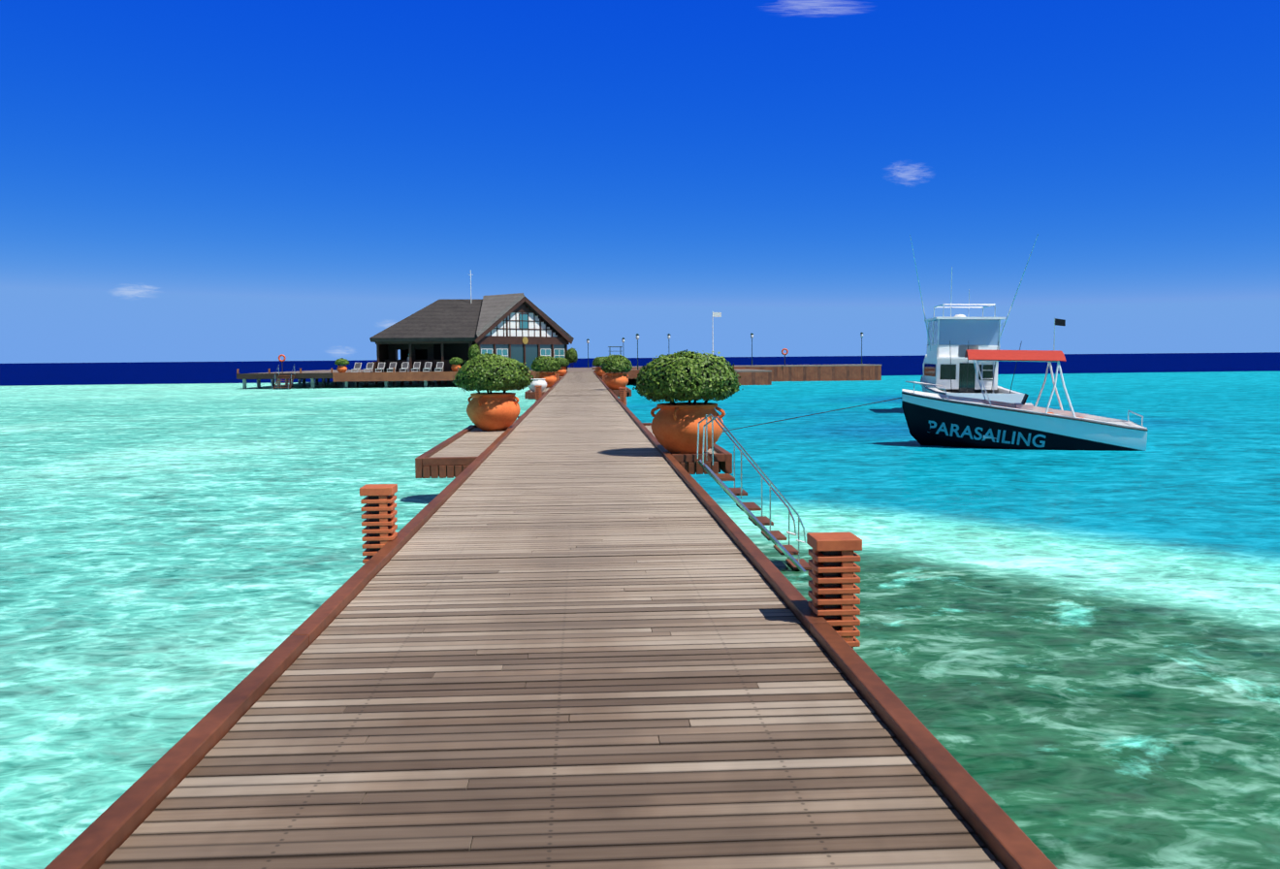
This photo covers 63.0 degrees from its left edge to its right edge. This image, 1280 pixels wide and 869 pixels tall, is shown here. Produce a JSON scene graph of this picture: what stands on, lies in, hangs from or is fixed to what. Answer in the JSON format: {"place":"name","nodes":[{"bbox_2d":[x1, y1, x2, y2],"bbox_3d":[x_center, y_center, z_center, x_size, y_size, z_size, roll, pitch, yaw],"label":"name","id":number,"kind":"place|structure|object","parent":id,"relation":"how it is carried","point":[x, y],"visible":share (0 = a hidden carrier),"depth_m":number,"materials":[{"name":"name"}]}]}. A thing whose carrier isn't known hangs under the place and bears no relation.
{"place":"outdoors","nodes":[
{"label":"outdoors","id":0,"kind":"place"},
{"bbox_2d":[372,270,572,372],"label":"building","id":1,"kind":"structure","parent":0,"point":[520,332],"depth_m":102.18,"materials":[{"name":"brown paint"}]},
{"bbox_2d":[369,299,488,342],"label":"roof","id":2,"kind":"structure","parent":1,"relation":"on","point":[447,320],"depth_m":100.22,"materials":[{"name":"grey tile"}]},
{"bbox_2d":[476,292,524,336],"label":"roof gable","id":3,"kind":"structure","parent":1,"relation":"on","point":[495,308],"depth_m":101.22,"materials":[{"name":"grey tile"}]},
{"bbox_2d":[477,296,574,341],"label":"roof trim","id":4,"kind":"structure","parent":1,"relation":"on","point":[548,324],"depth_m":104.96,"materials":[{"name":"brown wood"}]},
{"bbox_2d":[98,371,1005,868],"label":"jetty planks","id":5,"kind":"object","parent":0,"point":[564,629],"visible":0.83,"depth_m":3.63,"materials":[{"name":"brown wood"}]},
{"bbox_2d":[0,352,1279,868],"bbox_3d":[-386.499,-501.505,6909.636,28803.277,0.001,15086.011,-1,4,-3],"label":"water","id":6,"kind":"structure","parent":0,"point":[1071,658],"depth_m":13.21,"materials":[{"name":"teal liquid"}]},
{"bbox_2d":[236,364,639,389],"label":"platform","id":7,"kind":"structure","parent":6,"relation":"in","point":[347,375],"depth_m":95.44,"materials":[{"name":"brown wood"}]},
{"bbox_2d":[351,353,444,372],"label":"lounge chairs","id":8,"kind":"object","parent":7,"relation":"on","point":[404,366],"visible":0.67,"depth_m":96.86,"materials":[{"name":"grey plastic"}]},
{"bbox_2d":[336,364,461,372],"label":"plant pots","id":9,"kind":"object","parent":7,"relation":"on","point":[343,368],"visible":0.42,"depth_m":95.92,"materials":[{"name":"ceramic"}]},
{"bbox_2d":[334,357,349,365],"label":"bush","id":10,"kind":"object","parent":9,"relation":"on","point":[345,362],"depth_m":95.63,"materials":[{"name":"green plant"}]},
{"bbox_2d":[448,356,463,364],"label":"bush","id":11,"kind":"object","parent":9,"relation":"on","point":[460,361],"depth_m":96.42,"materials":[{"name":"green plant"}]},
{"bbox_2d":[468,344,480,358],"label":"tall shrub","id":12,"kind":"object","parent":7,"relation":"on","point":[473,350],"depth_m":97.47,"materials":[{"name":"green plant"}]},
{"bbox_2d":[278,312,863,373],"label":"lamps","id":13,"kind":"object","parent":7,"relation":"on","point":[717,314],"visible":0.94,"depth_m":110.55,"materials":[{"name":"dark metal"},{"name":"white glass"}]},
{"bbox_2d":[565,347,577,367],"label":"tall shrub","id":14,"kind":"object","parent":7,"relation":"on","point":[575,354],"depth_m":106.07,"materials":[{"name":"green plant"}]},
{"bbox_2d":[427,378,720,476],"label":"supports","id":15,"kind":"object","parent":6,"relation":"in","point":[619,396],"depth_m":13.41,"materials":[{"name":"brown wood"}]},
{"bbox_2d":[44,371,1057,868],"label":"jetty kerbs","id":16,"kind":"structure","parent":15,"relation":"on","point":[977,808],"depth_m":3.67,"materials":[{"name":"paint"}]},
{"bbox_2d":[359,372,862,648],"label":"posts","id":17,"kind":"object","parent":16,"relation":"attached to","point":[832,595],"visible":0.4,"depth_m":4.86,"materials":[{"name":"brown wood"}]},
{"bbox_2d":[466,366,725,453],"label":"plant pots","id":18,"kind":"object","parent":15,"relation":"on","point":[674,428],"visible":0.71,"depth_m":13.41,"materials":[{"name":"ceramic"}]},
{"bbox_2d":[451,351,534,393],"bbox_3d":[-2.554,-0.956,18.226,1.409,0.993,1.412,-1,4,-3],"label":"bush","id":19,"kind":"object","parent":18,"relation":"on","point":[479,385],"depth_m":17.78,"materials":[{"name":"green plant"}]},
{"bbox_2d":[530,355,560,372],"bbox_3d":[-4.049,-2.901,44.913,1.314,0.991,1.357,-1,4,-3],"label":"bush","id":20,"kind":"object","parent":18,"relation":"on","point":[540,359],"depth_m":44.50,"materials":[{"name":"green plant"}]},
{"bbox_2d":[554,356,569,366],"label":"bush","id":21,"kind":"object","parent":18,"relation":"on","point":[565,363],"depth_m":72.16,"materials":[{"name":"green plant"}]},
{"bbox_2d":[591,356,606,366],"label":"bush","id":22,"kind":"object","parent":18,"relation":"on","point":[596,361],"depth_m":70.37,"materials":[{"name":"green plant"}]},
{"bbox_2d":[600,353,632,373],"bbox_3d":[-0.922,-2.641,40.864,1.266,1.011,1.296,-1,4,-3],"label":"bush","id":23,"kind":"object","parent":18,"relation":"on","point":[622,368],"depth_m":40.50,"materials":[{"name":"green plant"}]},
{"bbox_2d":[632,349,740,404],"bbox_3d":[0.615,-0.615,13.430,1.446,0.961,1.387,-1,4,-3],"label":"bush","id":24,"kind":"object","parent":18,"relation":"on","point":[653,392],"depth_m":13.00,"materials":[{"name":"green plant"}]},
{"bbox_2d":[696,413,812,571],"bbox_3d":[1.484,0.861,12.637,1.544,2.215,0.640,-1,4,-3],"label":"ladder","id":25,"kind":"object","parent":15,"relation":"attached to","point":[774,537],"visible":0.9,"depth_m":12.40,"materials":[{"name":"silver metal"}]},
{"bbox_2d":[910,233,1038,403],"bbox_3d":[14.377,-5.026,46.597,5.297,7.263,10.906,1,4,7],"label":"cabin","id":26,"kind":"object","parent":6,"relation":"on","point":[947,366],"visible":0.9,"depth_m":45.25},
{"bbox_2d":[901,317,1147,438],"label":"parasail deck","id":27,"kind":"structure","parent":6,"relation":"on","point":[1050,356],"depth_m":28.48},
{"bbox_2d":[722,397,901,431],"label":"mooring lines","id":28,"kind":"object","parent":27,"relation":"attached to","point":[814,414],"visible":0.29,"depth_m":29.99,"materials":[{"name":"grey fabric"}]},
{"bbox_2d":[901,391,1147,450],"bbox_3d":[10.485,-0.253,29.064,6.208,1.903,2.552,1,6,15],"label":"boat hull","id":29,"kind":"object","parent":6,"relation":"on","point":[1059,433],"visible":0.67,"depth_m":28.04,"materials":[{"name":"paint"}]},
{"bbox_2d":[927,419,1045,447],"bbox_3d":[9.426,-0.024,28.551,3.023,0.362,0.828,7,7,14],"label":"boat lettering","id":30,"kind":"object","parent":29,"relation":"attached to","point":[969,432],"visible":1,"depth_m":28.29},
{"bbox_2d":[0,0,1279,363],"label":"sky","id":31,"kind":"structure","parent":0,"point":[181,180],"materials":[{"name":"blue"}]},
{"bbox_2d":[592,363,881,384],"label":"quay","id":32,"kind":"structure","parent":0,"point":[762,374],"depth_m":107.57,"materials":[{"name":"paint"}]},
{"bbox_2d":[921,384,998,394],"bbox_3d":[14.348,-1.674,46.851,3.312,2.460,10.860,1,4,7],"label":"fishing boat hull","id":33,"kind":"object","parent":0,"point":[957,391],"visible":0.08,"depth_m":48.09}
]}

